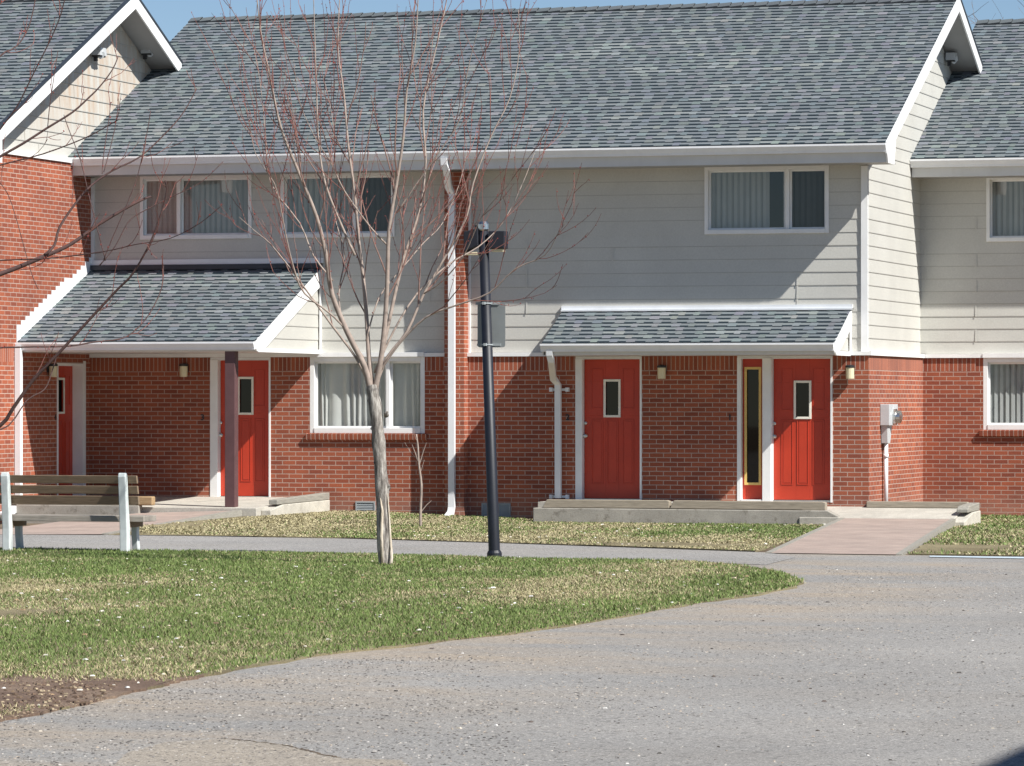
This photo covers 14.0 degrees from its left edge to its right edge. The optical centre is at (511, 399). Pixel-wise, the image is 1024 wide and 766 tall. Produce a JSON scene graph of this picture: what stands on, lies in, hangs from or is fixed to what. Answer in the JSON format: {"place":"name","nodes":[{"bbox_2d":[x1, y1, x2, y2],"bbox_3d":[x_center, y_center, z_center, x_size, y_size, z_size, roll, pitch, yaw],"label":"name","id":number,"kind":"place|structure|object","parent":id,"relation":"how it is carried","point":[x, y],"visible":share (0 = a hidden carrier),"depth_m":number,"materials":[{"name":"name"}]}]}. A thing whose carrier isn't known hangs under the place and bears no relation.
{"place":"outdoors","nodes":[
{"label":"outdoors","id":0,"kind":"place"},
{"bbox_2d":[0,672,203,721],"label":"bare soil","id":1,"kind":"structure","parent":0,"point":[118,690],"depth_m":25.72,"materials":[{"name":"brown soil"}]},
{"bbox_2d":[0,680,116,719],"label":"soil clods","id":2,"kind":"object","parent":1,"relation":"on","point":[51,706],"visible":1,"depth_m":25.15,"materials":[{"name":"soil"}]},
{"bbox_2d":[0,511,225,533],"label":"walkway","id":3,"kind":"structure","parent":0,"point":[65,527],"depth_m":58.58,"materials":[{"name":"grey concrete"}]},
{"bbox_2d":[102,528,130,534],"bbox_3d":[-5.326,1.876,56.701,0.100,0.212,1.869,0,0,6],"label":"walkway edging","id":4,"kind":"object","parent":3,"relation":"attached to","point":[112,532],"visible":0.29,"depth_m":56.10,"materials":[{"name":"grey concrete"}]},
{"bbox_2d":[152,510,241,527],"bbox_3d":[-4.589,1.780,59.083,0.100,0.380,3.170,0,0,24],"label":"walkway edging","id":5,"kind":"object","parent":3,"relation":"attached to","point":[232,513],"visible":0.36,"depth_m":59.75,"materials":[{"name":"grey concrete"}]},
{"bbox_2d":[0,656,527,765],"bbox_3d":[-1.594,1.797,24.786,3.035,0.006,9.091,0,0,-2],"label":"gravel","id":6,"kind":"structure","parent":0,"point":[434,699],"depth_m":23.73,"materials":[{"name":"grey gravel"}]},
{"bbox_2d":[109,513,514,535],"bbox_3d":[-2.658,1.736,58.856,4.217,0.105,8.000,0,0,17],"label":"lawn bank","id":7,"kind":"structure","parent":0,"point":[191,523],"depth_m":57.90,"materials":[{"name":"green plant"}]},
{"bbox_2d":[405,428,431,525],"bbox_3d":[-1.315,1.037,58.503,0.319,1.527,0.224,0,0,-25],"label":"sapling","id":8,"kind":"object","parent":7,"relation":"on","point":[421,492],"visible":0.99,"depth_m":58.46,"materials":[{"name":"brown plant"}]},
{"bbox_2d":[0,534,794,564],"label":"path","id":9,"kind":"structure","parent":0,"point":[274,544],"depth_m":50.85,"materials":[{"name":"concrete"}]},
{"bbox_2d":[464,221,507,556],"bbox_3d":[-0.302,-0.065,47.493,0.485,3.934,0.190,0,0,17],"label":"street lamp","id":10,"kind":"object","parent":9,"relation":"on","point":[491,325],"visible":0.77,"depth_m":47.44,"materials":[{"name":"metal"}]},
{"bbox_2d":[0,546,805,717],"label":"lawn","id":11,"kind":"structure","parent":0,"point":[4,612],"depth_m":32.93,"materials":[{"name":"green plant"}]},
{"bbox_2d":[0,472,155,551],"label":"park bench","id":12,"kind":"object","parent":11,"relation":"on","point":[123,500],"visible":0.88,"depth_m":49.30,"materials":[{"name":"brown wood"}]},
{"bbox_2d":[0,0,222,429],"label":"bare tree","id":13,"kind":"object","parent":11,"relation":"on","point":[48,253],"visible":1,"depth_m":40.07,"materials":[{"name":"brown plant"}]},
{"bbox_2d":[191,0,599,563],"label":"bare tree","id":14,"kind":"object","parent":11,"relation":"on","point":[383,525],"visible":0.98,"depth_m":45.36,"materials":[{"name":"brown plant"}]},
{"bbox_2d":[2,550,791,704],"bbox_3d":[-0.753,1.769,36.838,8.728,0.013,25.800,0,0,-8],"label":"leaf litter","id":15,"kind":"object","parent":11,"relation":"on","point":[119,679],"visible":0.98,"depth_m":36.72,"materials":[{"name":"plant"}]},
{"bbox_2d":[0,523,913,554],"bbox_3d":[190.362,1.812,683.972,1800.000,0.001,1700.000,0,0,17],"label":"ground","id":16,"kind":"structure","parent":0,"point":[30,524],"depth_m":56.26,"materials":[{"name":"grey concrete"}]},
{"bbox_2d":[0,0,182,523],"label":"row house","id":17,"kind":"structure","parent":16,"relation":"on","point":[46,431],"depth_m":63.09,"materials":[{"name":"brick"}]},
{"bbox_2d":[59,366,72,495],"bbox_3d":[-6.895,0.490,63.658,0.065,2.020,0.952,0,0,17],"label":"door","id":18,"kind":"structure","parent":17,"relation":"in","point":[65,372],"depth_m":63.86,"materials":[{"name":"red paint"}]},
{"bbox_2d":[15,493,329,523],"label":"porch platform","id":19,"kind":"structure","parent":16,"relation":"on","point":[270,506],"depth_m":61.24,"materials":[{"name":"concrete"}]},
{"bbox_2d":[15,0,982,519],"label":"row house","id":20,"kind":"structure","parent":16,"relation":"on","point":[727,308],"depth_m":62.66,"materials":[{"name":"brick"}]},
{"bbox_2d":[140,175,251,239],"bbox_3d":[-4.821,-2.956,64.013,1.823,0.982,0.217,0,0,17],"label":"window","id":21,"kind":"structure","parent":20,"relation":"in","point":[181,212],"depth_m":64.05,"materials":[{"name":"grey glass"}]},
{"bbox_2d":[219,360,268,496],"bbox_3d":[-4.072,0.448,63.765,0.866,2.105,0.134,0,0,17],"label":"door","id":22,"kind":"structure","parent":20,"relation":"in","point":[253,375],"depth_m":63.74,"materials":[{"name":"red paint"}]},
{"bbox_2d":[280,172,394,237],"bbox_3d":[-2.624,-2.956,63.359,1.827,0.982,0.217,0,0,17],"label":"window","id":23,"kind":"structure","parent":20,"relation":"in","point":[374,185],"depth_m":63.43,"materials":[{"name":"grey glass"}]},
{"bbox_2d":[310,357,424,432],"bbox_3d":[-2.161,-0.075,63.197,1.830,1.154,0.230,0,0,17],"label":"window","id":24,"kind":"structure","parent":20,"relation":"in","point":[338,394],"depth_m":63.29,"materials":[{"name":"white glass"}]},
{"bbox_2d":[583,359,639,499],"bbox_3d":[1.499,0.448,62.110,0.919,2.105,0.134,0,0,17],"label":"door","id":25,"kind":"structure","parent":20,"relation":"in","point":[611,436],"depth_m":62.12,"materials":[{"name":"red paint"}]},
{"bbox_2d":[704,165,828,233],"bbox_3d":[3.813,-2.944,61.627,2.473,1.595,0.562,0,0,17],"label":"window","id":26,"kind":"structure","parent":20,"relation":"in","point":[758,199],"depth_m":61.56,"materials":[{"name":"grey glass"}]},
{"bbox_2d":[772,359,829,502],"bbox_3d":[4.266,0.448,61.287,0.910,2.105,0.134,0,0,17],"label":"door","id":27,"kind":"structure","parent":20,"relation":"in","point":[801,436],"depth_m":61.29,"materials":[{"name":"red paint"}]},
{"bbox_2d":[799,501,980,525],"bbox_3d":[5.444,1.688,60.173,2.415,0.425,1.300,0,0,17],"label":"ramp landing","id":28,"kind":"object","parent":16,"relation":"on","point":[964,513],"visible":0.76,"depth_m":60.15,"materials":[{"name":"concrete"}]},
{"bbox_2d":[910,18,1023,515],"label":"row house","id":29,"kind":"structure","parent":16,"relation":"on","point":[967,162],"depth_m":64.70,"materials":[{"name":"brick"}]},
{"bbox_2d":[983,358,1023,429],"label":"window","id":30,"kind":"structure","parent":29,"relation":"in","point":[1003,378],"depth_m":64.63,"materials":[{"name":"white glass"}]},
{"bbox_2d":[986,177,1023,241],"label":"window","id":31,"kind":"structure","parent":29,"relation":"in","point":[1004,196],"depth_m":64.66,"materials":[{"name":"grey glass"}]},
{"bbox_2d":[968,0,1021,23],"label":"bare tree","id":32,"kind":"object","parent":16,"relation":"on","point":[977,10],"visible":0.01,"depth_m":92.08,"materials":[{"name":"brown plant"}]},
{"bbox_2d":[139,510,824,551],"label":"lawn","id":33,"kind":"structure","parent":0,"point":[637,544],"depth_m":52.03,"materials":[{"name":"green plant"}]},
{"bbox_2d":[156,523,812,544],"bbox_3d":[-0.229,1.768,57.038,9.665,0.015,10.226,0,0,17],"label":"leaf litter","id":34,"kind":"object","parent":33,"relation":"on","point":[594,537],"visible":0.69,"depth_m":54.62,"materials":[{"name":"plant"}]},
{"bbox_2d":[533,499,839,523],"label":"entrance platform","id":35,"kind":"structure","parent":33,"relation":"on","point":[689,511],"depth_m":60.52,"materials":[{"name":"concrete"}]},
{"bbox_2d":[0,553,1023,765],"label":"road","id":36,"kind":"structure","parent":0,"point":[838,743],"depth_m":25.70,"materials":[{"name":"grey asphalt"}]},
{"bbox_2d":[113,739,408,765],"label":"sandy patch","id":37,"kind":"object","parent":36,"relation":"on","point":[143,757],"visible":1,"depth_m":21.07,"materials":[{"name":"beige sand"}]},
{"bbox_2d":[224,738,336,756],"bbox_3d":[-1.163,1.797,21.623,0.138,0.001,1.376,0,0,-29],"label":"crack","id":38,"kind":"object","parent":37,"relation":"on","point":[295,747],"visible":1,"depth_m":21.47,"materials":[{"name":"asphalt"}]},
{"bbox_2d":[930,556,1023,557],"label":"painted line","id":39,"kind":"object","parent":36,"relation":"on","point":[979,556],"visible":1,"depth_m":47.81,"materials":[{"name":"white paint"}]},
{"bbox_2d":[142,0,1023,41],"label":"sky","id":40,"kind":"structure","parent":0,"point":[171,16],"materials":[{"name":"blue"}]},
{"bbox_2d":[772,518,948,553],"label":"walkway","id":41,"kind":"structure","parent":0,"point":[866,536],"depth_m":53.41,"materials":[{"name":"grey concrete"}]},
{"bbox_2d":[766,518,843,552],"bbox_3d":[3.871,1.833,54.351,0.070,0.298,11.011,0,0,9],"label":"walkway edging","id":42,"kind":"object","parent":41,"relation":"on","point":[801,537],"visible":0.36,"depth_m":53.31,"materials":[{"name":"grey concrete"}]},
{"bbox_2d":[896,519,955,554],"bbox_3d":[5.377,1.833,53.855,0.070,0.298,11.099,0,0,9],"label":"walkway edging","id":43,"kind":"object","parent":41,"relation":"attached to","point":[948,524],"visible":0.43,"depth_m":53.51,"materials":[{"name":"grey concrete"}]},
{"bbox_2d":[907,514,1023,556],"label":"lawn","id":44,"kind":"structure","parent":0,"point":[937,547],"depth_m":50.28,"materials":[{"name":"green plant"}]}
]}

